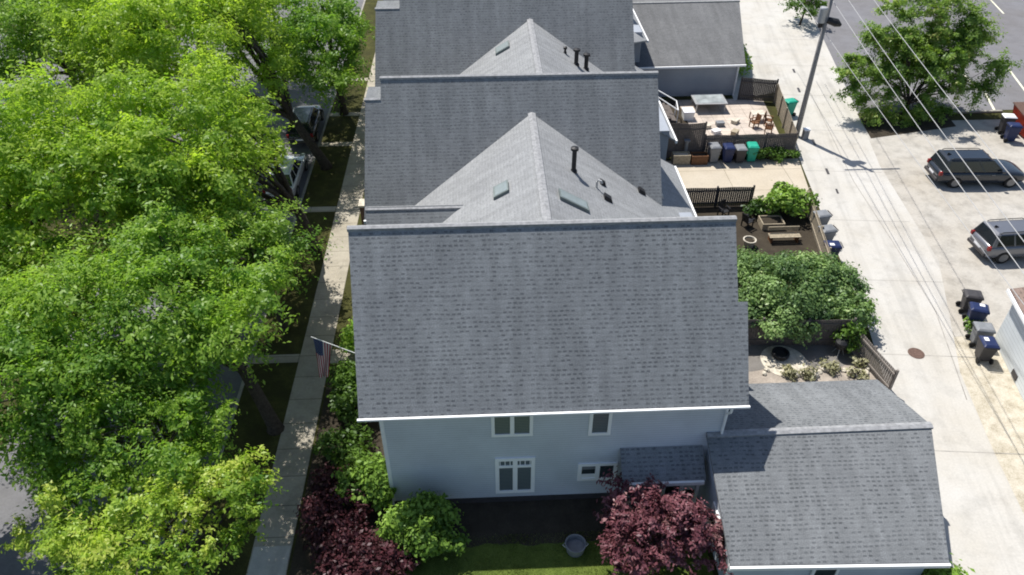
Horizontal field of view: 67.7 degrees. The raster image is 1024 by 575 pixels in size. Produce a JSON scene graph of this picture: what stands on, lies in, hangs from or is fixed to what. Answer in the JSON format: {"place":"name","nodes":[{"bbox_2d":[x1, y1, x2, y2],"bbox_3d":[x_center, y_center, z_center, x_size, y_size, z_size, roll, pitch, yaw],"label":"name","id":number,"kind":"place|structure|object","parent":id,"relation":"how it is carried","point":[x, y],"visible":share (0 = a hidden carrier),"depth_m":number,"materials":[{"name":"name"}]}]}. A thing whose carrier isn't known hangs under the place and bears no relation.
{"place":"outdoors","nodes":[
{"label":"outdoors","id":0,"kind":"place"},
{"bbox_2d":[0,32,234,155],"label":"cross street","id":1,"kind":"structure","parent":0,"point":[182,44],"depth_m":66.47,"materials":[{"name":"asphalt"}]},
{"bbox_2d":[0,0,261,444],"bbox_3d":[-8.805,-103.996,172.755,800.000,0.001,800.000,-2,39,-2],"label":"ground","id":2,"kind":"structure","parent":0,"point":[70,221],"depth_m":48.19,"materials":[{"name":"green plant"}]},
{"bbox_2d":[0,255,118,512],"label":"street tree","id":3,"kind":"object","parent":2,"relation":"on","point":[37,372],"visible":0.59,"depth_m":25.34,"materials":[{"name":"green plant"}]},
{"bbox_2d":[0,0,187,124],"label":"street tree","id":4,"kind":"object","parent":2,"relation":"on","point":[15,12],"visible":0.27,"depth_m":47.41,"materials":[{"name":"green plant"}]},
{"bbox_2d":[0,53,249,332],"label":"street tree","id":5,"kind":"object","parent":2,"relation":"on","point":[33,194],"visible":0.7,"depth_m":31.49,"materials":[{"name":"green plant"}]},
{"bbox_2d":[184,0,365,564],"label":"kerb","id":6,"kind":"structure","parent":2,"relation":"on","point":[265,314],"depth_m":47.49,"materials":[{"name":"concrete"}]},
{"bbox_2d":[0,0,363,574],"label":"street","id":7,"kind":"structure","parent":0,"point":[11,498],"depth_m":34.57,"materials":[{"name":"asphalt"}]},
{"bbox_2d":[262,153,307,198],"bbox_3d":[-15.263,-7.817,51.386,2.417,1.843,5.619,-2,39,-2],"label":"parked car","id":8,"kind":"object","parent":7,"relation":"on","point":[293,176],"visible":0.49,"depth_m":50.59,"materials":[{"name":"white paint"}]},
{"bbox_2d":[286,105,323,143],"bbox_3d":[-15.549,-12.628,57.263,2.451,1.979,5.742,-3,39,-3],"label":"parked car","id":9,"kind":"object","parent":7,"relation":"on","point":[310,117],"visible":0.81,"depth_m":55.83,"materials":[{"name":"blue paint"}]},
{"bbox_2d":[252,78,367,363],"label":"parkway path","id":10,"kind":"structure","parent":0,"point":[287,358],"depth_m":49.30,"materials":[{"name":"concrete"}]},
{"bbox_2d":[246,55,374,574],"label":"sidewalk","id":11,"kind":"structure","parent":0,"point":[292,458],"depth_m":37.59,"materials":[{"name":"concrete"}]},
{"bbox_2d":[247,546,290,574],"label":"walk slab","id":12,"kind":"structure","parent":11,"relation":"attached to","point":[269,560],"depth_m":29.83,"materials":[{"name":"concrete"}]},
{"bbox_2d":[330,349,354,362],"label":"porch path","id":13,"kind":"structure","parent":0,"point":[336,355],"depth_m":38.75,"materials":[{"name":"concrete"}]},
{"bbox_2d":[391,528,713,574],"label":"front lawn","id":14,"kind":"structure","parent":0,"point":[503,554],"depth_m":29.75,"materials":[{"name":"plant"}]},
{"bbox_2d":[563,534,587,557],"bbox_3d":[2.491,10.190,30.032,0.830,0.460,0.830,30,47,32],"label":"tub","id":15,"kind":"object","parent":14,"relation":"on","point":[575,545],"visible":1,"depth_m":30.06,"materials":[{"name":"grey plastic"}]},
{"bbox_2d":[592,466,732,574],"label":"japanese maple","id":16,"kind":"object","parent":14,"relation":"on","point":[687,519],"visible":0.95,"depth_m":28.07,"materials":[{"name":"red plant"}]},
{"bbox_2d":[185,0,1012,574],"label":"lawn","id":17,"kind":"structure","parent":0,"point":[323,188],"depth_m":41.18,"materials":[{"name":"green plant"}]},
{"bbox_2d":[0,335,247,524],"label":"street tree","id":18,"kind":"object","parent":17,"relation":"on","point":[170,455],"visible":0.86,"depth_m":26.09,"materials":[{"name":"green plant"}]},
{"bbox_2d":[0,443,288,574],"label":"maple tree","id":19,"kind":"object","parent":17,"relation":"on","point":[79,544],"visible":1,"depth_m":24.55,"materials":[{"name":"green plant"}]},
{"bbox_2d":[0,187,316,435],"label":"street tree","id":20,"kind":"object","parent":17,"relation":"on","point":[131,271],"visible":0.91,"depth_m":27.87,"materials":[{"name":"green plant"}]},
{"bbox_2d":[22,0,332,170],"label":"street tree","id":21,"kind":"object","parent":17,"relation":"on","point":[249,28],"visible":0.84,"depth_m":43.23,"materials":[{"name":"green plant"}]},
{"bbox_2d":[53,36,321,255],"bbox_3d":[-16.402,-4.727,37.572,11.520,14.546,13.753,-2,39,-2],"label":"street tree","id":22,"kind":"object","parent":17,"relation":"on","point":[241,153],"visible":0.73,"depth_m":34.53,"materials":[{"name":"green plant"}]},
{"bbox_2d":[178,184,342,332],"bbox_3d":[-12.595,-0.284,36.243,7.669,9.272,7.866,14,41,17],"label":"street tree","id":23,"kind":"object","parent":17,"relation":"on","point":[268,228],"visible":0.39,"depth_m":34.52,"materials":[{"name":"green plant"}]},
{"bbox_2d":[244,0,374,115],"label":"street tree","id":24,"kind":"object","parent":17,"relation":"on","point":[329,22],"visible":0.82,"depth_m":51.90,"materials":[{"name":"green plant"}]},
{"bbox_2d":[289,376,394,574],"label":"planting bed","id":25,"kind":"object","parent":17,"relation":"on","point":[301,564],"depth_m":32.24,"materials":[{"name":"soil"}]},
{"bbox_2d":[293,461,379,574],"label":"plum shrub","id":26,"kind":"object","parent":25,"relation":"on","point":[323,538],"visible":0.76,"depth_m":30.17,"materials":[{"name":"purple plant"}]},
{"bbox_2d":[311,422,377,470],"bbox_3d":[-7.183,6.795,33.425,2.849,1.618,2.729,24,45,27],"label":"shrub","id":27,"kind":"object","parent":25,"relation":"on","point":[346,438],"visible":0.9,"depth_m":33.04,"materials":[{"name":"green plant"}]},
{"bbox_2d":[326,357,366,424],"bbox_3d":[-7.441,4.682,35.496,2.735,2.315,4.050,-21,43,-24],"label":"shrub","id":28,"kind":"object","parent":25,"relation":"on","point":[343,380],"visible":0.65,"depth_m":34.74,"materials":[{"name":"green plant"}]},
{"bbox_2d":[329,447,396,514],"bbox_3d":[-6.134,7.888,31.561,2.922,2.240,2.883,-2,39,-2],"label":"shrub","id":29,"kind":"object","parent":25,"relation":"on","point":[366,471],"visible":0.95,"depth_m":30.92,"materials":[{"name":"green plant"}]},
{"bbox_2d":[329,525,421,574],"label":"plum shrub","id":30,"kind":"object","parent":25,"relation":"on","point":[381,552],"visible":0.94,"depth_m":28.77,"materials":[{"name":"purple plant"}]},
{"bbox_2d":[336,316,354,354],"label":"shrub","id":31,"kind":"object","parent":17,"relation":"on","point":[347,340],"visible":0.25,"depth_m":38.03,"materials":[{"name":"green plant"}]},
{"bbox_2d":[375,0,677,160],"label":"grey house","id":32,"kind":"structure","parent":17,"relation":"on","point":[437,37],"depth_m":49.01,"materials":[{"name":"grey"}]},
{"bbox_2d":[364,71,696,224],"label":"grey house","id":33,"kind":"structure","parent":17,"relation":"on","point":[463,148],"depth_m":38.49,"materials":[{"name":"grey"}]},
{"bbox_2d":[393,494,692,547],"bbox_3d":[1.434,9.567,31.173,12.400,0.001,2.151,-2,39,-2],"label":"wall bed","id":34,"kind":"object","parent":17,"relation":"on","point":[524,519],"visible":0.48,"depth_m":31.19,"materials":[{"name":"soil"}]},
{"bbox_2d":[374,488,471,562],"bbox_3d":[-3.503,9.265,29.564,3.607,2.587,3.044,-14,41,-16],"label":"shrub","id":35,"kind":"object","parent":34,"relation":"on","point":[440,512],"visible":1,"depth_m":29.18,"materials":[{"name":"green plant"}]},
{"bbox_2d":[347,215,749,519],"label":"grey house","id":36,"kind":"structure","parent":17,"relation":"on","point":[504,361],"depth_m":28.28,"materials":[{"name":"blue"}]},
{"bbox_2d":[311,336,354,377],"bbox_3d":[-7.815,3.155,34.496,2.269,2.155,0.575,-2,39,-2],"label":"flag","id":37,"kind":"object","parent":36,"relation":"attached to","point":[322,348],"visible":1,"depth_m":34.51,"materials":[{"name":"fabric"}]},
{"bbox_2d":[491,416,532,436],"bbox_3d":[0.005,5.142,28.904,1.590,1.430,0.080,-2,39,-2],"label":"window","id":38,"kind":"structure","parent":36,"relation":"in","point":[522,425],"depth_m":29.00,"materials":[{"name":"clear glass"}]},
{"bbox_2d":[495,457,534,493],"bbox_3d":[0.125,7.598,30.884,1.600,2.220,0.080,-2,39,-2],"label":"window","id":39,"kind":"structure","parent":36,"relation":"in","point":[514,474],"depth_m":30.85,"materials":[{"name":"white glass"}]},
{"bbox_2d":[577,462,617,480],"bbox_3d":[3.457,7.451,30.955,1.590,1.070,0.080,-2,39,-2],"label":"window","id":40,"kind":"structure","parent":36,"relation":"in","point":[586,471],"depth_m":30.90,"materials":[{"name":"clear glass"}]},
{"bbox_2d":[588,413,612,435],"bbox_3d":[3.367,5.088,29.051,0.860,1.540,0.080,-2,39,-2],"label":"window","id":41,"kind":"structure","parent":36,"relation":"in","point":[599,424],"depth_m":29.14,"materials":[{"name":"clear glass"}]},
{"bbox_2d":[666,121,706,157],"bbox_3d":[10.613,-10.316,53.706,5.900,2.760,0.182,-2,39,-2],"label":"wooden fence","id":42,"kind":"object","parent":17,"relation":"on","point":[688,133],"visible":0.29,"depth_m":53.58,"materials":[{"name":"wood"}]},
{"bbox_2d":[633,0,745,96],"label":"garage","id":43,"kind":"structure","parent":17,"relation":"on","point":[693,47],"depth_m":62.42,"materials":[{"name":"grey"}]},
{"bbox_2d":[708,141,721,162],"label":"wheelie bin","id":44,"kind":"object","parent":17,"relation":"on","point":[714,149],"visible":0.85,"depth_m":53.41,"materials":[{"name":"grey plastic"}]},
{"bbox_2d":[720,142,735,161],"bbox_3d":[15.188,-9.476,53.789,0.755,1.296,0.999,-2,39,-2],"label":"wheelie bin","id":45,"kind":"object","parent":17,"relation":"on","point":[728,149],"visible":1,"depth_m":53.45,"materials":[{"name":"blue plastic"}]},
{"bbox_2d":[732,144,747,162],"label":"wheelie bin","id":46,"kind":"object","parent":17,"relation":"on","point":[740,152],"visible":0.92,"depth_m":53.48,"materials":[{"name":"grey plastic"}]},
{"bbox_2d":[702,132,797,156],"bbox_3d":[16.858,-10.108,54.189,6.600,1.810,0.182,-2,39,-2],"label":"wooden fence","id":47,"kind":"object","parent":17,"relation":"on","point":[787,141],"visible":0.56,"depth_m":53.88,"materials":[{"name":"wood"}]},
{"bbox_2d":[773,84,798,150],"bbox_3d":[20.636,-12.809,57.660,0.190,1.660,8.614,4,39,5],"label":"wooden fence","id":48,"kind":"object","parent":17,"relation":"on","point":[784,115],"visible":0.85,"depth_m":58.16,"materials":[{"name":"wood"}]},
{"bbox_2d":[813,209,832,224],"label":"wheelie bin","id":49,"kind":"object","parent":17,"relation":"on","point":[825,215],"visible":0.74,"depth_m":46.81,"materials":[{"name":"grey plastic"}]},
{"bbox_2d":[818,224,838,239],"bbox_3d":[18.933,-3.129,45.956,0.999,1.204,0.755,-8,39,-10],"label":"wheelie bin","id":50,"kind":"object","parent":17,"relation":"on","point":[830,231],"visible":0.66,"depth_m":45.52,"materials":[{"name":"grey plastic"}]},
{"bbox_2d":[823,240,843,261],"bbox_3d":[18.706,-2.114,44.688,0.999,1.212,0.755,1,39,2],"label":"wheelie bin","id":51,"kind":"object","parent":17,"relation":"on","point":[835,245],"visible":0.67,"depth_m":44.27,"materials":[{"name":"blue plastic"}]},
{"bbox_2d":[851,324,898,390],"bbox_3d":[17.714,3.437,37.614,0.191,1.460,3.481,-9,40,-11],"label":"wooden fence","id":52,"kind":"object","parent":17,"relation":"on","point":[870,349],"visible":0.74,"depth_m":37.22,"materials":[{"name":"wood"}]},
{"bbox_2d":[921,553,975,574],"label":"shrub","id":53,"kind":"object","parent":17,"relation":"on","point":[955,570],"visible":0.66,"depth_m":28.10,"materials":[{"name":"green plant"}]},
{"bbox_2d":[950,320,1023,512],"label":"gravel strip","id":54,"kind":"object","parent":17,"relation":"on","point":[996,398],"visible":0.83,"depth_m":36.05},
{"bbox_2d":[965,321,995,346],"bbox_3d":[23.939,2.400,39.064,0.999,1.204,0.755,6,39,7],"label":"wheelie bin","id":55,"kind":"object","parent":54,"relation":"on","point":[983,328],"visible":0.95,"depth_m":38.75,"materials":[{"name":"grey plastic"}]},
{"bbox_2d":[974,335,1000,364],"bbox_3d":[23.677,3.129,38.152,0.755,1.212,0.999,5,39,6],"label":"wheelie bin","id":56,"kind":"object","parent":54,"relation":"on","point":[987,348],"visible":1,"depth_m":37.94,"materials":[{"name":"grey plastic"}]},
{"bbox_2d":[995,287,1023,400],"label":"white shed","id":57,"kind":"structure","parent":17,"relation":"on","point":[1009,337],"depth_m":37.58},
{"bbox_2d":[633,9,648,61],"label":"grey house","id":58,"kind":"structure","parent":0,"point":[640,36],"depth_m":59.92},
{"bbox_2d":[660,100,699,153],"bbox_3d":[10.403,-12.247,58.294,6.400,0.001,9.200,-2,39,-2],"label":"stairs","id":59,"kind":"structure","parent":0,"point":[680,118],"depth_m":60.29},
{"bbox_2d":[658,90,678,122],"bbox_3d":[11.617,-14.352,59.302,2.274,2.038,2.976,-2,39,-2],"label":"stair railing","id":60,"kind":"object","parent":59,"relation":"on","point":[670,115],"visible":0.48,"depth_m":59.15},
{"bbox_2d":[677,99,778,145],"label":"patio","id":61,"kind":"structure","parent":0,"point":[713,114],"depth_m":59.81,"materials":[{"name":"stone"}]},
{"bbox_2d":[682,107,694,120],"bbox_3d":[13.639,-13.460,59.238,0.860,0.720,0.960,-2,39,-2],"label":"cooler","id":62,"kind":"object","parent":61,"relation":"on","point":[688,113],"visible":1,"depth_m":58.96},
{"bbox_2d":[690,93,727,112],"bbox_3d":[15.586,-14.627,60.625,2.550,0.795,1.850,-2,39,-2],"label":"patio table","id":63,"kind":"object","parent":61,"relation":"on","point":[707,99],"visible":1,"depth_m":60.25,"materials":[{"name":"metal"}]},
{"bbox_2d":[737,76,778,101],"bbox_3d":[19.716,-15.864,61.224,2.885,1.960,0.192,6,39,8],"label":"wooden fence","id":64,"kind":"object","parent":61,"relation":"on","point":[744,93],"visible":1,"depth_m":61.19,"materials":[{"name":"brown wood"}]},
{"bbox_2d":[666,158,808,202],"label":"driveway","id":65,"kind":"structure","parent":0,"point":[763,176],"depth_m":52.75,"materials":[{"name":"concrete"}]},
{"bbox_2d":[671,151,690,164],"bbox_3d":[11.895,-9.110,53.806,1.200,0.750,0.650,-2,39,-2],"label":"planter","id":66,"kind":"object","parent":65,"relation":"on","point":[680,157],"visible":0.99,"depth_m":53.63,"materials":[{"name":"brown wood"}]},
{"bbox_2d":[690,152,708,164],"bbox_3d":[13.171,-9.096,53.825,1.150,0.700,0.650,-2,39,-2],"label":"planter","id":67,"kind":"object","parent":65,"relation":"on","point":[699,158],"visible":0.93,"depth_m":53.65,"materials":[{"name":"brown wood"}]},
{"bbox_2d":[745,141,759,161],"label":"wheelie bin","id":68,"kind":"object","parent":65,"relation":"on","point":[753,147],"visible":0.84,"depth_m":53.52,"materials":[{"name":"teal plastic"}]},
{"bbox_2d":[753,146,801,162],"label":"hedge","id":69,"kind":"object","parent":65,"relation":"on","point":[778,153],"visible":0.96,"depth_m":53.81,"materials":[{"name":"green plant"}]},
{"bbox_2d":[733,0,773,99],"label":"garage apron","id":70,"kind":"object","parent":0,"point":[755,51],"visible":0.33,"depth_m":69.92,"materials":[{"name":"concrete"}]},
{"bbox_2d":[738,44,753,75],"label":"shrub","id":71,"kind":"object","parent":70,"relation":"on","point":[746,68],"visible":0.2,"depth_m":65.28,"materials":[{"name":"green plant"}]},
{"bbox_2d":[694,204,835,341],"bbox_3d":[13.629,-1.300,44.674,12.300,0.001,13.000,-2,39,-2],"label":"garden bed","id":72,"kind":"object","parent":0,"point":[806,242],"depth_m":47.21,"materials":[{"name":"soil"}]},
{"bbox_2d":[686,185,754,206],"bbox_3d":[13.148,-5.839,49.126,4.800,1.510,0.182,-2,39,-2],"label":"wooden fence","id":73,"kind":"object","parent":72,"relation":"on","point":[713,202],"visible":0.76,"depth_m":49.06,"materials":[{"name":"brown wood"}]},
{"bbox_2d":[741,195,783,216],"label":"shrub","id":74,"kind":"object","parent":72,"relation":"on","point":[756,206],"visible":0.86,"depth_m":48.24,"materials":[{"name":"green plant"}]},
{"bbox_2d":[757,215,784,229],"bbox_3d":[16.199,-4.054,47.744,1.400,0.450,1.000,-2,39,-2],"label":"planter","id":75,"kind":"object","parent":72,"relation":"on","point":[765,222],"visible":0.86,"depth_m":47.62,"materials":[{"name":"brown wood"}]},
{"bbox_2d":[768,226,800,243],"bbox_3d":[16.521,-3.191,46.350,1.900,0.850,0.620,-2,39,-2],"label":"garden bench","id":76,"kind":"object","parent":72,"relation":"on","point":[796,236],"visible":1,"depth_m":46.32,"materials":[{"name":"brown wood"}]},
{"bbox_2d":[758,181,821,218],"bbox_3d":[17.454,-5.397,48.162,3.511,2.065,2.993,26,45,28],"label":"shrub","id":77,"kind":"object","parent":72,"relation":"on","point":[784,197],"visible":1,"depth_m":47.71,"materials":[{"name":"green plant"}]},
{"bbox_2d":[737,245,873,349],"bbox_3d":[14.408,-0.061,39.901,9.620,4.134,7.072,-2,39,-2],"label":"bush","id":78,"kind":"object","parent":72,"relation":"on","point":[813,277],"visible":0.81,"depth_m":38.93,"materials":[{"name":"green plant"}]},
{"bbox_2d":[806,187,857,323],"bbox_3d":[18.219,-1.767,44.167,0.190,1.360,13.300,4,39,6],"label":"wooden fence","id":79,"kind":"object","parent":72,"relation":"on","point":[819,237],"visible":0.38,"depth_m":46.21,"materials":[{"name":"wood"}]},
{"bbox_2d":[825,286,881,331],"bbox_3d":[17.739,1.196,39.699,2.623,2.388,3.200,-2,39,-2],"label":"bush","id":80,"kind":"object","parent":72,"relation":"on","point":[861,309],"visible":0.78,"depth_m":38.95,"materials":[{"name":"green plant"}]},
{"bbox_2d":[748,343,854,371],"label":"yard paving","id":81,"kind":"structure","parent":0,"point":[811,354],"depth_m":38.76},
{"bbox_2d":[760,345,807,377],"bbox_3d":[13.683,3.595,38.337,2.300,0.320,2.300,-2,39,-2],"label":"fire pit","id":82,"kind":"object","parent":81,"relation":"on","point":[779,355],"visible":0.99,"depth_m":38.44,"materials":[{"name":"beige stone"}]},
{"bbox_2d":[748,317,856,344],"bbox_3d":[12.654,2.257,38.815,9.266,1.810,0.185,0,39,0],"label":"wooden fence","id":83,"kind":"object","parent":81,"relation":"on","point":[831,327],"visible":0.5,"depth_m":38.85,"materials":[{"name":"wood"}]},
{"bbox_2d":[830,320,866,353],"bbox_3d":[16.855,2.517,38.370,1.710,1.982,1.491,-2,39,-2],"label":"shrub","id":84,"kind":"object","parent":81,"relation":"on","point":[850,331],"visible":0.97,"depth_m":38.11,"materials":[{"name":"green plant"}]},
{"bbox_2d":[749,351,875,383],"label":"back yard","id":85,"kind":"structure","parent":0,"point":[755,377],"depth_m":37.54,"materials":[{"name":"gravel"}]},
{"bbox_2d":[780,363,801,381],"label":"dry plant","id":86,"kind":"object","parent":85,"relation":"on","point":[788,370],"visible":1,"depth_m":37.39,"materials":[{"name":"beige plant"}]},
{"bbox_2d":[798,363,817,380],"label":"dry plant","id":87,"kind":"object","parent":85,"relation":"on","point":[807,374],"visible":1,"depth_m":37.33,"materials":[{"name":"beige plant"}]},
{"bbox_2d":[819,358,840,376],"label":"dry plant","id":88,"kind":"object","parent":85,"relation":"on","point":[831,366],"visible":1,"depth_m":37.66,"materials":[{"name":"beige plant"}]},
{"bbox_2d":[845,366,869,379],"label":"dry plant","id":89,"kind":"object","parent":85,"relation":"on","point":[853,373],"visible":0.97,"depth_m":37.39,"materials":[{"name":"beige plant"}]},
{"bbox_2d":[697,379,950,574],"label":"garage","id":90,"kind":"structure","parent":0,"point":[824,478],"depth_m":28.76,"materials":[{"name":"grey"}]},
{"bbox_2d":[747,0,1023,574],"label":"alley","id":91,"kind":"structure","parent":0,"point":[983,515],"depth_m":42.96,"materials":[{"name":"concrete"}]},
{"bbox_2d":[785,98,798,115],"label":"wheelie bin","id":92,"kind":"object","parent":91,"relation":"on","point":[791,103],"visible":0.73,"depth_m":59.03,"materials":[{"name":"teal plastic"}]},
{"bbox_2d":[778,0,827,24],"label":"tree","id":93,"kind":"object","parent":91,"relation":"on","point":[809,6],"visible":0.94,"depth_m":73.23,"materials":[{"name":"green plant"}]},
{"bbox_2d":[796,0,841,135],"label":"utility pole","id":94,"kind":"object","parent":91,"relation":"on","point":[824,19],"visible":0.94,"depth_m":52.73,"materials":[{"name":"grey wood"}]},
{"bbox_2d":[799,0,1023,303],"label":"power line","id":95,"kind":"object","parent":94,"relation":"attached to","point":[926,174],"visible":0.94,"depth_m":36.81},
{"bbox_2d":[833,1,1023,273],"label":"power line","id":96,"kind":"object","parent":94,"relation":"attached to","point":[935,151],"visible":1,"depth_m":35.53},
{"bbox_2d":[848,0,1023,241],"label":"power line","id":97,"kind":"object","parent":94,"relation":"attached to","point":[943,133],"visible":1,"depth_m":35.13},
{"bbox_2d":[874,0,1023,191],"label":"power line","id":98,"kind":"object","parent":94,"relation":"attached to","point":[953,103],"visible":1,"depth_m":37.50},
{"bbox_2d":[793,39,1015,453],"bbox_3d":[22.505,-4.212,48.258,5.693,0.001,62.276,4,39,5],"label":"alley joint","id":99,"kind":"object","parent":91,"relation":"on","point":[951,356],"visible":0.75,"depth_m":43.52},
{"bbox_2d":[858,112,955,137],"bbox_3d":[30.407,-12.484,58.534,7.600,0.001,4.100,-2,39,-2],"label":"tree bed","id":100,"kind":"object","parent":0,"point":[884,129],"visible":0.6,"depth_m":58.18,"materials":[{"name":"soil"}]},
{"bbox_2d":[830,0,1023,128],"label":"tree","id":101,"kind":"object","parent":100,"relation":"on","point":[968,35],"visible":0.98,"depth_m":57.13,"materials":[{"name":"green plant"}]},
{"bbox_2d":[806,0,1023,112],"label":"parking lot","id":102,"kind":"structure","parent":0,"point":[842,38],"depth_m":71.78,"materials":[{"name":"asphalt"}]},
{"bbox_2d":[863,119,1023,336],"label":"parking apron","id":103,"kind":"object","parent":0,"point":[964,263],"visible":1,"depth_m":49.74,"materials":[{"name":"concrete"}]},
{"bbox_2d":[955,289,984,312],"bbox_3d":[24.624,0.749,41.118,0.999,1.204,0.755,8,39,10],"label":"wheelie bin","id":104,"kind":"object","parent":103,"relation":"on","point":[969,295],"visible":0.94,"depth_m":40.82,"materials":[{"name":"grey plastic"}]},
{"bbox_2d":[924,148,1023,187],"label":"parked car","id":105,"kind":"object","parent":103,"relation":"on","point":[983,166],"visible":0.96,"depth_m":50.86,"materials":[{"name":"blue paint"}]},
{"bbox_2d":[962,302,989,325],"bbox_3d":[24.424,1.438,40.254,0.999,1.212,0.755,12,40,15],"label":"wheelie bin","id":106,"kind":"object","parent":103,"relation":"on","point":[979,311],"visible":0.97,"depth_m":39.91,"materials":[{"name":"blue plastic"}]},
{"bbox_2d":[967,218,1023,263],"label":"parked car","id":107,"kind":"object","parent":103,"relation":"on","point":[988,241],"visible":0.95,"depth_m":44.36,"materials":[{"name":"silver metal"}]},
{"bbox_2d":[994,113,1017,133],"bbox_3d":[36.923,-12.258,57.106,0.999,1.411,0.755,5,39,6],"label":"wheelie bin","id":108,"kind":"object","parent":103,"relation":"on","point":[1006,118],"visible":0.93,"depth_m":56.83,"materials":[{"name":"grey plastic"}]},
{"bbox_2d":[1000,122,1023,142],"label":"wheelie bin","id":109,"kind":"object","parent":103,"relation":"on","point":[1012,131],"visible":1,"depth_m":55.84,"materials":[{"name":"blue plastic"}]},
{"bbox_2d":[1012,102,1023,136],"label":"dumpster","id":110,"kind":"object","parent":103,"relation":"on","point":[1018,109],"visible":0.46,"depth_m":56.73,"materials":[{"name":"red paint"}]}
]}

